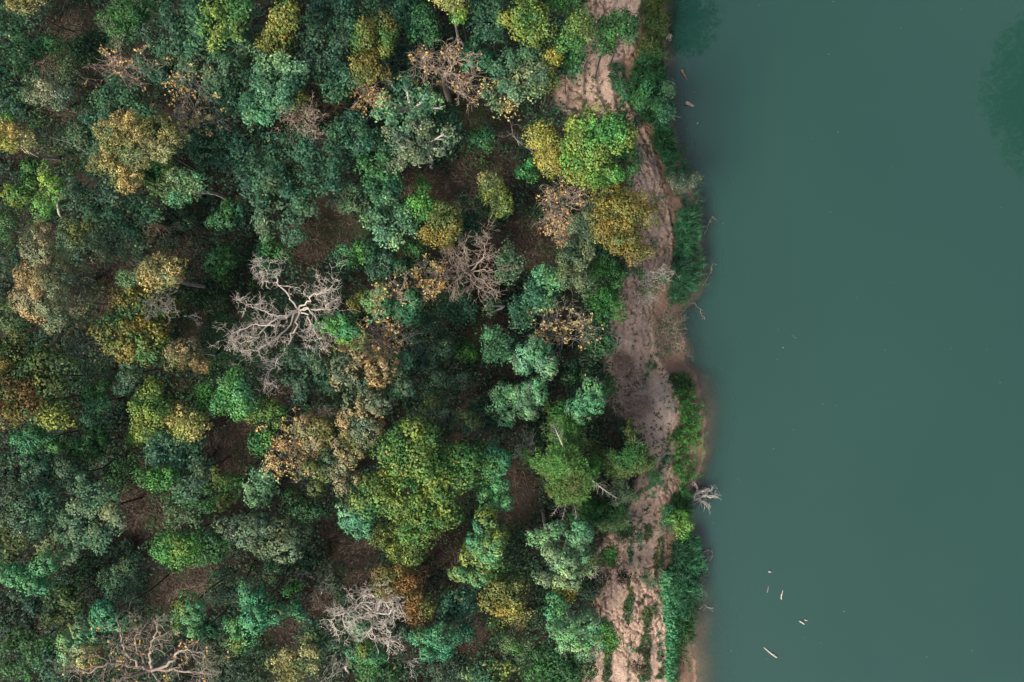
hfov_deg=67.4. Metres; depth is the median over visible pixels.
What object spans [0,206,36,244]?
thin crowned tree
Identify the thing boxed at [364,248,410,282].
bush
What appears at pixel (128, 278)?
feathery tree
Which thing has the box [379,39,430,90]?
broadleaf tree
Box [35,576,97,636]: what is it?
broadleaf tree
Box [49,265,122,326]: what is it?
thin crowned tree
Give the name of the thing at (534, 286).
broadleaf tree
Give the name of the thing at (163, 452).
broadleaf tree
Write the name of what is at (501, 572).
broadleaf tree
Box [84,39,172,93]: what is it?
sparse tree
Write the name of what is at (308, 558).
bush
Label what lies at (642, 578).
bush
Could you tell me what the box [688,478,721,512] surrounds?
driftwood
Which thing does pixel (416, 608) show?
broadleaf tree
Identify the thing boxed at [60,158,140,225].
broadleaf tree
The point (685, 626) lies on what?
grass
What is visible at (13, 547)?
broadleaf tree
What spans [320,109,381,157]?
broadleaf tree
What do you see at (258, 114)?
broadleaf tree
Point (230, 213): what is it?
bush
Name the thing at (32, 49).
bush
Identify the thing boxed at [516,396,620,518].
bamboo clump
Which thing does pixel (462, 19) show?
broadleaf tree
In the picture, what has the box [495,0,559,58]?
broadleaf tree
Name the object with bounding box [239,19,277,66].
broadleaf tree
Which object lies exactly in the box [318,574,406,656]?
dead tree
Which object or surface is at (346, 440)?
round crowned tree
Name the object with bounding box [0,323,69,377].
broadleaf tree
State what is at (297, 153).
broadleaf tree
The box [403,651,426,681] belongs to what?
dead tree
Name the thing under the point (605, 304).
feathery tree
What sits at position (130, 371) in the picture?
thin crowned tree
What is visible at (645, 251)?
broadleaf tree
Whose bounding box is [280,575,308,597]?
bush
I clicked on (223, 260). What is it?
bush
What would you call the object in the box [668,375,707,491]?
grass
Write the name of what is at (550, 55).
broadleaf tree
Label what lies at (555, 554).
round crowned tree
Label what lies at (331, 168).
broadleaf tree
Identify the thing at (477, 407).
broadleaf tree
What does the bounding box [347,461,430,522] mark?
broadleaf tree
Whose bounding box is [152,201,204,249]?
bush
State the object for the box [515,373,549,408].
round crowned tree
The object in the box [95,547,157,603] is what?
thin crowned tree
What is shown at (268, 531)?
round crowned tree
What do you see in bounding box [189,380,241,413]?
broadleaf tree
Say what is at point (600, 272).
feathery tree
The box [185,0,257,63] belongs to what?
broadleaf tree
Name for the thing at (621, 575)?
bush
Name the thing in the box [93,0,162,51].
feathery tree
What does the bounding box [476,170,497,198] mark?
feathery tree
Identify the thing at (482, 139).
bush
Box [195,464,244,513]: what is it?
broadleaf tree
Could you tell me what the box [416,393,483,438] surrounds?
round crowned tree
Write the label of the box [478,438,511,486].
round crowned tree
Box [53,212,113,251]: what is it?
thin crowned tree
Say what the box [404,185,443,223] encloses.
broadleaf tree
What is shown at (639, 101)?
bush
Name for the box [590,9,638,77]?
broadleaf tree
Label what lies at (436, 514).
broadleaf tree
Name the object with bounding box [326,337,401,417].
round crowned tree
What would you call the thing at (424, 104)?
broadleaf tree
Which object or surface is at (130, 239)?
broadleaf tree
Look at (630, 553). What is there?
weeds
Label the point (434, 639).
round crowned tree
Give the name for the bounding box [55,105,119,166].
broadleaf tree
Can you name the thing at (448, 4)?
broadleaf tree
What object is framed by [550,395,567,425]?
bush
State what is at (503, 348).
broadleaf tree
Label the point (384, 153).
broadleaf tree
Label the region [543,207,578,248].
sparse tree
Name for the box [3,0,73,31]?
thin crowned tree
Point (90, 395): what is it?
feathery tree
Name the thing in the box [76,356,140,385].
thin crowned tree
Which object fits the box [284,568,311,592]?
bare tree
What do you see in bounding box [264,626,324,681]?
broadleaf tree
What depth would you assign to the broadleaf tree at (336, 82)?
52.78 m
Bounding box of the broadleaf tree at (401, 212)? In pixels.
[357,186,424,250]
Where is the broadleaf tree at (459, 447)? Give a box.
[408,432,492,505]
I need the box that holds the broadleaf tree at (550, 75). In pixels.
[526,61,564,107]
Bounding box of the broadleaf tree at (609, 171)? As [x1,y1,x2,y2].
[559,149,628,198]
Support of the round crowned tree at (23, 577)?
on the ground at (612, 598)
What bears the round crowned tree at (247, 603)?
on the ground at (612, 598)
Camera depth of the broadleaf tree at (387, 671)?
55.16 m
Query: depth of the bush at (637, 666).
60.17 m
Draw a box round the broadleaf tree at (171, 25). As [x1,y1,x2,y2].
[151,0,219,59]
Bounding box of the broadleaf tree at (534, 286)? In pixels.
[520,261,566,314]
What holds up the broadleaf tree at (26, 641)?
on the ground at (612, 598)
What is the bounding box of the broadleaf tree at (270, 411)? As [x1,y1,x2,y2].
[243,393,294,429]
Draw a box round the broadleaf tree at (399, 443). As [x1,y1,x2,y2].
[368,414,450,482]
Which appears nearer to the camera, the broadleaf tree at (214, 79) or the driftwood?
the broadleaf tree at (214, 79)
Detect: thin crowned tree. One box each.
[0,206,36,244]
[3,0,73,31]
[7,217,95,335]
[18,76,76,111]
[20,118,88,151]
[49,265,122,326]
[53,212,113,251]
[55,54,100,88]
[60,337,115,363]
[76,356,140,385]
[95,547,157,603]
[109,350,174,395]
[160,336,216,374]
[417,366,476,400]
[480,292,504,318]
[497,625,538,664]
[507,594,537,632]
[554,233,598,299]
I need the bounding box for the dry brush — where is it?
[610,11,681,424]
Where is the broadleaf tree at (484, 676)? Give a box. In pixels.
[461,650,520,681]
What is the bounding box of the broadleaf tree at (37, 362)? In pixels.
[2,341,115,405]
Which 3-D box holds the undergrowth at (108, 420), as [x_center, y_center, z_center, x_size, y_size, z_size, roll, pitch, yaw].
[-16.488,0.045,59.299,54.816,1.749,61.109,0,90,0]
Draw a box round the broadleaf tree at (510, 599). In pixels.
[476,573,531,622]
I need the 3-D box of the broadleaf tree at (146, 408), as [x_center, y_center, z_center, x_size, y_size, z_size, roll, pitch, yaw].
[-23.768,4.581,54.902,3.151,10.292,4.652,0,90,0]
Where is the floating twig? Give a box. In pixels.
[679,302,704,318]
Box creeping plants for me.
[659,568,682,681]
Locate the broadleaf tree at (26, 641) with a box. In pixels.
[0,621,69,681]
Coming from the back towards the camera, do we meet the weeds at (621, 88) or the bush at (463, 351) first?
the weeds at (621, 88)
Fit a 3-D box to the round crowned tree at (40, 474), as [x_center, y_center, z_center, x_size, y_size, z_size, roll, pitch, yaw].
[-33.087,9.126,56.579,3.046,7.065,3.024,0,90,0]
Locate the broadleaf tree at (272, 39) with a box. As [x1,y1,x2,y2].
[253,24,306,83]
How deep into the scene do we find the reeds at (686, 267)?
61.57 m
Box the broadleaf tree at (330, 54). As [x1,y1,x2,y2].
[294,20,355,82]
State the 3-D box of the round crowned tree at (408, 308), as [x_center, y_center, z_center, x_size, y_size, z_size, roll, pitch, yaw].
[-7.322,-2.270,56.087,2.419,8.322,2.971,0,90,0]
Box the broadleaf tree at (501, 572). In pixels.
[478,556,513,592]
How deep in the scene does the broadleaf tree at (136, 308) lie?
52.84 m
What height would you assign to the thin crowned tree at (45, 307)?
11.550 m
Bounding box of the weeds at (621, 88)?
[606,62,631,116]
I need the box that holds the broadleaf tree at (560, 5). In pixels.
[543,0,588,36]
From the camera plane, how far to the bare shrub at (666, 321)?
60.71 m
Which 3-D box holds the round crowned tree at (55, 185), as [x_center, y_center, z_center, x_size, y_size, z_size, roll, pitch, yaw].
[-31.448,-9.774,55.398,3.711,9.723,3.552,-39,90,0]
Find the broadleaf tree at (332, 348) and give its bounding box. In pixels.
[317,327,348,365]
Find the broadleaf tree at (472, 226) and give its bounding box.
[447,201,485,248]
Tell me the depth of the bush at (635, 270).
58.51 m
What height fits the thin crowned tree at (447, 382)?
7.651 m
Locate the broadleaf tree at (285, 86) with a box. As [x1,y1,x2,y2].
[247,43,309,111]
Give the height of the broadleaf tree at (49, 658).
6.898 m
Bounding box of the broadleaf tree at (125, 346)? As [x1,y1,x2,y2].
[86,308,174,367]
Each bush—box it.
[0,110,43,139]
[0,175,46,209]
[11,33,62,64]
[17,155,44,184]
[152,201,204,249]
[203,197,250,230]
[203,243,241,282]
[203,294,228,316]
[252,232,297,278]
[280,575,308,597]
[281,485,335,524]
[286,591,312,624]
[297,548,322,575]
[314,615,341,642]
[326,237,381,269]
[345,287,366,316]
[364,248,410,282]
[399,619,419,644]
[400,241,427,281]
[411,173,433,192]
[443,337,480,362]
[465,125,498,153]
[485,611,509,641]
[511,152,539,185]
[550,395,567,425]
[559,345,605,389]
[577,568,611,599]
[595,537,620,568]
[599,370,620,397]
[601,107,642,133]
[613,522,639,544]
[617,568,636,586]
[627,658,647,677]
[629,77,664,118]
[631,265,674,300]
[637,565,661,590]
[645,466,663,486]
[652,102,679,122]
[656,80,675,104]
[658,502,674,527]
[663,169,705,194]
[667,509,695,542]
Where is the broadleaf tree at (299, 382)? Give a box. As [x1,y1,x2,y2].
[278,338,341,406]
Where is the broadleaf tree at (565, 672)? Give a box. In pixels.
[519,642,600,681]
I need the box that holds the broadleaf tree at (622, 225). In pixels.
[588,187,664,249]
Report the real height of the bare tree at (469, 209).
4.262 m
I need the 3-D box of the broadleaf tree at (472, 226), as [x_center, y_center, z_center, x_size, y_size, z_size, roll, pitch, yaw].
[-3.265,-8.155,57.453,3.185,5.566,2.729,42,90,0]
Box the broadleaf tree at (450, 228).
[413,198,466,252]
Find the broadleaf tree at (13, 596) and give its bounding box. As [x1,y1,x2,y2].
[0,584,47,639]
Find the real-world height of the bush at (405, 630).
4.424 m
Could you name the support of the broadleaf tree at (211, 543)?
on the ground at (612, 598)
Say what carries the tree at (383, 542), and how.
on the ground at (612, 598)
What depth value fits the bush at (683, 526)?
59.95 m
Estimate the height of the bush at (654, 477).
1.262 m
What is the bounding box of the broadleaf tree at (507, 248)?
[492,238,529,285]
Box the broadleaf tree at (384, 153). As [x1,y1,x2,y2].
[345,130,395,180]
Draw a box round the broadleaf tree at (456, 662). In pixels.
[425,646,473,681]
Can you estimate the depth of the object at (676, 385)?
61.57 m
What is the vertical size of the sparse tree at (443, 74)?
9.275 m
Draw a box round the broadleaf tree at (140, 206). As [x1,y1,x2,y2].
[114,193,167,236]
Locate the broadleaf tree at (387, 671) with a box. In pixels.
[346,650,406,681]
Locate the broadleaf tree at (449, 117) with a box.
[431,101,465,144]
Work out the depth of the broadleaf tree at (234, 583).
53.92 m
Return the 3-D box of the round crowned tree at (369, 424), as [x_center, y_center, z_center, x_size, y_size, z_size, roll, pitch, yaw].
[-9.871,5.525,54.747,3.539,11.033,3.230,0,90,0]
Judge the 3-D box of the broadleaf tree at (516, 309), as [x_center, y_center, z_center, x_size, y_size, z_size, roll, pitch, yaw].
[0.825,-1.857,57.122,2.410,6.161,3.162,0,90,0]
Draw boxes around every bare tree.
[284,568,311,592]
[301,125,340,155]
[312,571,333,607]
[316,403,341,419]
[428,217,520,305]
[451,190,485,233]
[494,115,541,157]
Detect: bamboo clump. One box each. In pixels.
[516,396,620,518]
[565,492,612,530]
[582,418,657,479]
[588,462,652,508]
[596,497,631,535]
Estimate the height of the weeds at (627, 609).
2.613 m
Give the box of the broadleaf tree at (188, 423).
[161,399,232,444]
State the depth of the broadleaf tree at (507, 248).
54.20 m
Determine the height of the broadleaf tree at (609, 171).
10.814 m
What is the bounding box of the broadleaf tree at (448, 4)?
[428,0,469,48]
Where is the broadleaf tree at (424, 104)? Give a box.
[370,71,445,132]
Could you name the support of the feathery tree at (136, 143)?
on the ground at (612, 598)
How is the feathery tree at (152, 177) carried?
on the ground at (612, 598)
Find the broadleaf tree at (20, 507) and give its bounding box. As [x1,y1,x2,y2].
[0,483,80,544]
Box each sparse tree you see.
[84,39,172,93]
[150,61,230,136]
[256,405,318,482]
[266,90,328,141]
[297,74,342,118]
[345,69,394,118]
[353,307,420,364]
[370,264,411,327]
[396,36,494,114]
[406,253,450,304]
[527,293,604,371]
[533,171,599,233]
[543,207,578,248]
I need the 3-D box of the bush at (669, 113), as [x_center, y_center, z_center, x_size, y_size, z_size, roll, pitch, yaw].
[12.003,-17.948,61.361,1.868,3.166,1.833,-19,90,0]
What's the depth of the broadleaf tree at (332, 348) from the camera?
54.90 m
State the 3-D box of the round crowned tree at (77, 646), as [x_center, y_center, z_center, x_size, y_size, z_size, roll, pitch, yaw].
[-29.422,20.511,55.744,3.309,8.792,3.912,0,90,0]
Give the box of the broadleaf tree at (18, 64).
[0,31,54,120]
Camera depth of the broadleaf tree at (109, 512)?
51.99 m
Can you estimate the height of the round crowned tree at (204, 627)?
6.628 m
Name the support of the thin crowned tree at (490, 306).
on the ground at (612, 598)
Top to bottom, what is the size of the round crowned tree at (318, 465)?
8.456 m
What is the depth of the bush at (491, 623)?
56.00 m
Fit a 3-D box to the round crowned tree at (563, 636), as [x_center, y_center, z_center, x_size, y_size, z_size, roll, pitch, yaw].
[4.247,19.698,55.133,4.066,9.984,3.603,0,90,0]
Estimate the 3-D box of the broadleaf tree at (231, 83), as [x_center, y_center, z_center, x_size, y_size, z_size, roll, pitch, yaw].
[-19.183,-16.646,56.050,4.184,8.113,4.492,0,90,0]
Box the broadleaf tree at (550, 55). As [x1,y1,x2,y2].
[540,44,564,93]
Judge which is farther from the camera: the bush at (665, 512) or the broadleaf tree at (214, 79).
the bush at (665, 512)
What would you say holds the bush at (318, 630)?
on the ground at (612, 598)
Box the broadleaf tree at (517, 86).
[481,39,553,108]
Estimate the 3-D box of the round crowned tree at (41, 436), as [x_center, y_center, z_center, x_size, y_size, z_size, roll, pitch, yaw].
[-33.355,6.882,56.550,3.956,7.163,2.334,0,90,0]
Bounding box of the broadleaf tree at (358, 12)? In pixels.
[343,0,392,38]
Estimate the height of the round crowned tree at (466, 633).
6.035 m
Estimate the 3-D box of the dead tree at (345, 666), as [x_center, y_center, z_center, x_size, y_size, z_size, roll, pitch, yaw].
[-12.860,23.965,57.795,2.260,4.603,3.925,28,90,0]
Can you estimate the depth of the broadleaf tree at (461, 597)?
53.27 m
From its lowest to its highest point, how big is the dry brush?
4.089 m
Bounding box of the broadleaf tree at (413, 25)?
[400,0,443,64]
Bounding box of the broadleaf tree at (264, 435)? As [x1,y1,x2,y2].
[246,424,286,458]
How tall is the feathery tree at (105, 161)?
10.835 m
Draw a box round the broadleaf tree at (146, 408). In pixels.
[126,375,204,445]
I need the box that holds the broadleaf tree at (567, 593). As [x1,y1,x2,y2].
[550,575,578,607]
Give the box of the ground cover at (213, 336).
[70,30,586,486]
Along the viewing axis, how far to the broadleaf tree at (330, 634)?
54.37 m
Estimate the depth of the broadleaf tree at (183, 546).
51.41 m
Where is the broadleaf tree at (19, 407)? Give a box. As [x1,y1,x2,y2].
[0,368,93,431]
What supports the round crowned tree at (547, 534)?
on the ground at (612, 598)
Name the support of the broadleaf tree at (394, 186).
on the ground at (612, 598)
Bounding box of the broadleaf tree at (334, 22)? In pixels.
[285,0,361,51]
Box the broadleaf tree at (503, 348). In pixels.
[475,324,519,366]
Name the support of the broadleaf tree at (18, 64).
on the ground at (612, 598)
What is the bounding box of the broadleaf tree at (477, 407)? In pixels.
[458,392,519,438]
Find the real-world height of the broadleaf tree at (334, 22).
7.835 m
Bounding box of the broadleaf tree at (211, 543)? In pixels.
[190,526,235,567]
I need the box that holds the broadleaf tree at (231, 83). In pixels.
[204,65,269,132]
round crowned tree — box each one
[0,545,92,596]
[7,424,83,454]
[18,450,79,489]
[29,158,81,224]
[44,450,112,495]
[54,605,136,673]
[57,433,93,464]
[80,423,125,460]
[87,574,169,632]
[123,421,152,446]
[169,577,225,639]
[188,600,235,643]
[210,510,314,563]
[221,598,283,655]
[236,565,289,638]
[261,555,290,583]
[292,410,341,454]
[298,445,341,497]
[312,311,365,341]
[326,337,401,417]
[326,448,375,501]
[329,425,373,470]
[334,404,390,449]
[335,326,379,350]
[335,497,374,540]
[343,605,372,643]
[343,618,390,667]
[359,281,396,325]
[372,349,417,399]
[390,287,421,328]
[408,336,456,375]
[408,598,460,662]
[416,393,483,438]
[447,542,495,587]
[452,604,476,644]
[459,34,493,88]
[464,504,510,568]
[473,475,514,512]
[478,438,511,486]
[483,382,538,427]
[487,380,510,403]
[507,334,559,378]
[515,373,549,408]
[525,511,567,548]
[531,540,584,590]
[541,584,568,624]
[546,588,605,662]
[564,376,606,424]
[564,513,594,568]
[573,548,600,579]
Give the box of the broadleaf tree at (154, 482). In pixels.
[133,460,206,493]
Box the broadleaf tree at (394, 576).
[367,547,422,600]
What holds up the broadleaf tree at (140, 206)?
on the ground at (612, 598)
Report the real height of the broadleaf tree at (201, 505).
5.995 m
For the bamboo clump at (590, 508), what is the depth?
55.32 m
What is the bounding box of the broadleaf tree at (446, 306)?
[438,287,482,328]
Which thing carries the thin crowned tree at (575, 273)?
on the ground at (612, 598)
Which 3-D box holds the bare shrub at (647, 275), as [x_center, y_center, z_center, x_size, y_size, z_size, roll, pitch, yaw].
[10.245,-4.470,58.815,3.881,3.246,4.111,36,90,0]
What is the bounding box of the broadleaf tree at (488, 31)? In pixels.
[466,0,512,51]
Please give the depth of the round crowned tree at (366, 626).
54.92 m
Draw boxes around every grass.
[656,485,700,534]
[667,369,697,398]
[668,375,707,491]
[668,598,700,681]
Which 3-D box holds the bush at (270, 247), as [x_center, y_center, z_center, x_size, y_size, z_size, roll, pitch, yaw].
[-17.554,-6.292,57.749,2.987,4.721,3.281,30,90,0]
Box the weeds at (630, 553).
[627,194,672,681]
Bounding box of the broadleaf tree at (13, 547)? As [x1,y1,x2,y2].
[0,523,39,572]
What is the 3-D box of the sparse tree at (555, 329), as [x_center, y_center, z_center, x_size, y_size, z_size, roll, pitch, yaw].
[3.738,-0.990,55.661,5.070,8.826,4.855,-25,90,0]
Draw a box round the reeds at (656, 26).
[634,0,672,65]
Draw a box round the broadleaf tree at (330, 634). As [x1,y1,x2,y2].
[292,612,344,659]
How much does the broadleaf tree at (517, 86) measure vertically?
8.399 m
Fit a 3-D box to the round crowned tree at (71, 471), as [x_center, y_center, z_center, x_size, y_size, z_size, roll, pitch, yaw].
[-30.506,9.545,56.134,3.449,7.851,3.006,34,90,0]
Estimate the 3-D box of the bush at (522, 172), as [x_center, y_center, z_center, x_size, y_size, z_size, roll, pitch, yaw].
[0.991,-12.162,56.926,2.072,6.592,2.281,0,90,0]
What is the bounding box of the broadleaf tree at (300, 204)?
[248,166,318,247]
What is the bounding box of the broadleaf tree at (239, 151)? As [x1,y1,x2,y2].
[179,112,256,176]
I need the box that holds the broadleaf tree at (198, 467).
[168,432,227,506]
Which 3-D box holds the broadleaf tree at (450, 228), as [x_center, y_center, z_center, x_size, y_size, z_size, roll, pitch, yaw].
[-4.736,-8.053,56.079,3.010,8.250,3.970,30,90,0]
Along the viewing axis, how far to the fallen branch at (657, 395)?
60.25 m
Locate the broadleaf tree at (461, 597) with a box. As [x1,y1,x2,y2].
[435,574,484,630]
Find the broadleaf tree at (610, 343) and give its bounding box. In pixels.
[577,313,621,366]
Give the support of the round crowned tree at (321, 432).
on the ground at (612, 598)
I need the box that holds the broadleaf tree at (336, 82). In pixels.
[302,56,364,103]
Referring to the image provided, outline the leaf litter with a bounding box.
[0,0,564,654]
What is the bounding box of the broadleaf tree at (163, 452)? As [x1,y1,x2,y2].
[142,427,206,472]
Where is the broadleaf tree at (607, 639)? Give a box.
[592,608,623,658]
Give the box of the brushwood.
[600,362,661,426]
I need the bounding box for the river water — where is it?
[668,0,1023,681]
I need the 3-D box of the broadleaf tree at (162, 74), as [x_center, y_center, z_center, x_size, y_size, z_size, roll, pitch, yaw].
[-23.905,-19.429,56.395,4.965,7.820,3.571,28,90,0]
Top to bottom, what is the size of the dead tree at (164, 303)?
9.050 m
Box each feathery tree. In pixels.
[0,117,59,159]
[78,377,138,429]
[85,134,179,195]
[91,108,201,173]
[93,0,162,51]
[113,268,184,290]
[134,251,205,293]
[137,148,205,200]
[157,165,226,209]
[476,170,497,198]
[481,170,513,219]
[567,198,604,261]
[584,284,627,327]
[588,250,630,293]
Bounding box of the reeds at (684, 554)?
[666,530,709,620]
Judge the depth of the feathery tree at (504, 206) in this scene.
53.49 m
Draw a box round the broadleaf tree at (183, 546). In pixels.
[145,521,219,573]
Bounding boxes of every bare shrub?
[626,254,680,305]
[638,306,693,363]
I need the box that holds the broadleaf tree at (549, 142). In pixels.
[522,117,568,180]
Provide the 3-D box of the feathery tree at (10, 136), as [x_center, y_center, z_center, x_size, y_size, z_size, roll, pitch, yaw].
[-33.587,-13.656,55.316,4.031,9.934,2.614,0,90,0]
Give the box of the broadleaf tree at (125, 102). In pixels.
[87,70,161,130]
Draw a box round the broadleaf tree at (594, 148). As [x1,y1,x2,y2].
[554,102,639,174]
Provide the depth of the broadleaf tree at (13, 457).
54.50 m
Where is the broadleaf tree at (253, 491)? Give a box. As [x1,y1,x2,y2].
[242,458,287,510]
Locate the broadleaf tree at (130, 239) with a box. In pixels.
[78,216,149,270]
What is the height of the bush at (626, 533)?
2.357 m
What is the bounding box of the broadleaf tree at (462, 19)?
[449,4,470,44]
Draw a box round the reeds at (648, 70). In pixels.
[623,47,695,182]
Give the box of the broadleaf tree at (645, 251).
[603,234,659,267]
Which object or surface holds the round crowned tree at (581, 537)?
on the ground at (612, 598)
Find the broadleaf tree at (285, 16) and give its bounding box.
[266,0,317,57]
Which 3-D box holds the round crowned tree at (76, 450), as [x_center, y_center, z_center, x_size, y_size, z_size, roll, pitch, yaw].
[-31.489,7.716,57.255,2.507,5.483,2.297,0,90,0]
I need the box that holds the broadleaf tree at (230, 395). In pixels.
[206,365,273,421]
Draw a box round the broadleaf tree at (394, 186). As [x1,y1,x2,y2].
[360,163,406,210]
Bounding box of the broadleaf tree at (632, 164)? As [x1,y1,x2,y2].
[607,128,645,188]
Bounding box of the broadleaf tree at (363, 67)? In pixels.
[346,45,390,96]
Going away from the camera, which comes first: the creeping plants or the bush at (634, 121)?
the bush at (634, 121)
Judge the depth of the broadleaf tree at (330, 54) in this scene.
52.49 m
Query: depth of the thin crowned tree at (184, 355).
52.49 m
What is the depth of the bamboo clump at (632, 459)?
54.13 m
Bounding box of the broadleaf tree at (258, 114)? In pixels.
[235,89,290,136]
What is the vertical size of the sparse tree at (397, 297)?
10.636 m
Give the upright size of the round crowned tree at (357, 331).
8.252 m
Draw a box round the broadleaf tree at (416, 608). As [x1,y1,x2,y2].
[399,584,438,637]
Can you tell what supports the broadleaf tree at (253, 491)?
on the ground at (612, 598)
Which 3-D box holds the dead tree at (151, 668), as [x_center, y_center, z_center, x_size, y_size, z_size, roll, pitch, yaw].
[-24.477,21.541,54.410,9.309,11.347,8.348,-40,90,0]
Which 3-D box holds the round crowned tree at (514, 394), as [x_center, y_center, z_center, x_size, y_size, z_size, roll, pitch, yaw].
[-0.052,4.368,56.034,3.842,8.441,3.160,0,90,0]
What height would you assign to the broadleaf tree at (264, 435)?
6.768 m
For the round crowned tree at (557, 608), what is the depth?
52.93 m
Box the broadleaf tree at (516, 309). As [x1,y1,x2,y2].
[507,293,538,336]
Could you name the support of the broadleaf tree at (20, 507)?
on the ground at (612, 598)
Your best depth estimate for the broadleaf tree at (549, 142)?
49.90 m
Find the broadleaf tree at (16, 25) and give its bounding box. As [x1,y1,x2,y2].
[0,0,46,47]
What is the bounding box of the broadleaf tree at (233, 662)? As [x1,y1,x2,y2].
[195,620,251,681]
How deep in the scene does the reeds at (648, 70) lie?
61.60 m
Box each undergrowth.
[0,0,653,681]
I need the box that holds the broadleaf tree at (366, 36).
[348,8,399,62]
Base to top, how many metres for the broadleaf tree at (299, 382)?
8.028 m
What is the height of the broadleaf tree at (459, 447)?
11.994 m
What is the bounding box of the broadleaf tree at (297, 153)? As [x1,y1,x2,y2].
[260,122,319,173]
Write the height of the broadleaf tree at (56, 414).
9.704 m
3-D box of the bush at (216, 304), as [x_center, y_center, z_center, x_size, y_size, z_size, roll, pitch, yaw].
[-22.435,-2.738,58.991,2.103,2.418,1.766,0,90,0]
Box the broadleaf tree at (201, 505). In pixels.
[151,487,212,529]
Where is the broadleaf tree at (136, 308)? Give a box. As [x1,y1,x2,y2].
[107,283,188,327]
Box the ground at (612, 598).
[0,0,711,681]
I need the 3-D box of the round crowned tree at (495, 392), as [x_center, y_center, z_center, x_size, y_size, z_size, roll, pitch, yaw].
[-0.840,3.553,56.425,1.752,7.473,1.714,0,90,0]
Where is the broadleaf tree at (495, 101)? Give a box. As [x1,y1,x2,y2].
[474,74,521,121]
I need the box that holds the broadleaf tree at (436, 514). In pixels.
[396,479,465,549]
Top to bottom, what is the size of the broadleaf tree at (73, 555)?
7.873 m
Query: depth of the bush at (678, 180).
59.66 m
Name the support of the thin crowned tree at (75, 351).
on the ground at (612, 598)
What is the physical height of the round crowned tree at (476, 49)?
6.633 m
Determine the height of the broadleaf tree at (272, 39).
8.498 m
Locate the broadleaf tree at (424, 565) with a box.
[403,552,451,601]
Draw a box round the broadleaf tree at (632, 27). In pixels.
[608,6,645,71]
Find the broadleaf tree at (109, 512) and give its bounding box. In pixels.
[56,472,142,555]
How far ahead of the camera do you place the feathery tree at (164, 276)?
49.95 m
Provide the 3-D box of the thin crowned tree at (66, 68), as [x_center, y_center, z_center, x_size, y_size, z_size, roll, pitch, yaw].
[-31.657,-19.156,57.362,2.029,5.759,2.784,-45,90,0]
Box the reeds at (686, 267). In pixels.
[664,188,709,307]
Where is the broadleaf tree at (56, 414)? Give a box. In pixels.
[27,396,123,432]
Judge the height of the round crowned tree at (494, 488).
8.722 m
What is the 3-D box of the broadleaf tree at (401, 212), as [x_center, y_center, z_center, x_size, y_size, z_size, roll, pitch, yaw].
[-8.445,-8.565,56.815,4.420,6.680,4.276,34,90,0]
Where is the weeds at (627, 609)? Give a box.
[573,45,674,681]
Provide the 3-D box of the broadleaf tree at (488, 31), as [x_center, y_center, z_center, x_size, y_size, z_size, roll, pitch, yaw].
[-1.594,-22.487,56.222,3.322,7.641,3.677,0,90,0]
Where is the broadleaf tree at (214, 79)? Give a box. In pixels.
[174,32,252,95]
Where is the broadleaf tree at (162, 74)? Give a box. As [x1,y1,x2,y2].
[131,36,204,92]
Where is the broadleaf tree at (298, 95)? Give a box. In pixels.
[273,86,319,126]
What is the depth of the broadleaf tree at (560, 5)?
52.98 m
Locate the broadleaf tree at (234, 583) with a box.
[197,561,256,610]
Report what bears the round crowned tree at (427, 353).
on the ground at (612, 598)
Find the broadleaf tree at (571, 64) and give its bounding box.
[553,45,587,93]
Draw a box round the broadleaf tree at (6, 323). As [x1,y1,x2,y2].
[0,283,46,336]
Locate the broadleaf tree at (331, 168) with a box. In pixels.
[295,139,353,198]
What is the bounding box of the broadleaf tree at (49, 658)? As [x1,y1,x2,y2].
[30,642,83,681]
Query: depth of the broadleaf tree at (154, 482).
51.92 m
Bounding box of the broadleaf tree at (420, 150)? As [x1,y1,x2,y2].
[381,113,464,174]
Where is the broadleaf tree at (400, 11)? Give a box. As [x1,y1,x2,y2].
[387,0,420,28]
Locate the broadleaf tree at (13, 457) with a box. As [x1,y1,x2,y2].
[0,441,55,507]
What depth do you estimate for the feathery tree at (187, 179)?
51.00 m
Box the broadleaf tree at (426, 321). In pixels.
[405,310,447,351]
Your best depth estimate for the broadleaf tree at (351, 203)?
55.27 m
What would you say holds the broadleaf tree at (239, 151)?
on the ground at (612, 598)
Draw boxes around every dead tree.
[51,591,228,681]
[136,288,181,324]
[208,253,359,394]
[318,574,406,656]
[320,645,354,681]
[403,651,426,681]
[513,429,535,457]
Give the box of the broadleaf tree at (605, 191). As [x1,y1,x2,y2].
[584,179,628,213]
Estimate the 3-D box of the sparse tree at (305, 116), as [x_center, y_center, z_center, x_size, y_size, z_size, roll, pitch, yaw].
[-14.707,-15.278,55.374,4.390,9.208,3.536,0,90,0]
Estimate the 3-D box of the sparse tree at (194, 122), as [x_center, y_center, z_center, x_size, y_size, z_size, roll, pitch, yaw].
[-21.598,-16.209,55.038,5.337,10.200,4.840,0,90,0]
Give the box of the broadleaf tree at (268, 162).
[232,145,293,199]
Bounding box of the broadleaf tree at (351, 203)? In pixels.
[324,171,371,215]
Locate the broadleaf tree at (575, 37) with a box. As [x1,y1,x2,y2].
[553,0,601,60]
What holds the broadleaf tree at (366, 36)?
on the ground at (612, 598)
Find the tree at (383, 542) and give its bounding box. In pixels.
[367,514,428,567]
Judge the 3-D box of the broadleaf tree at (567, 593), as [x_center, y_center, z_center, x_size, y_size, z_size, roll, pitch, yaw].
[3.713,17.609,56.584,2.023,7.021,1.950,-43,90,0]
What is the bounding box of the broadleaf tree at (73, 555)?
[31,520,103,567]

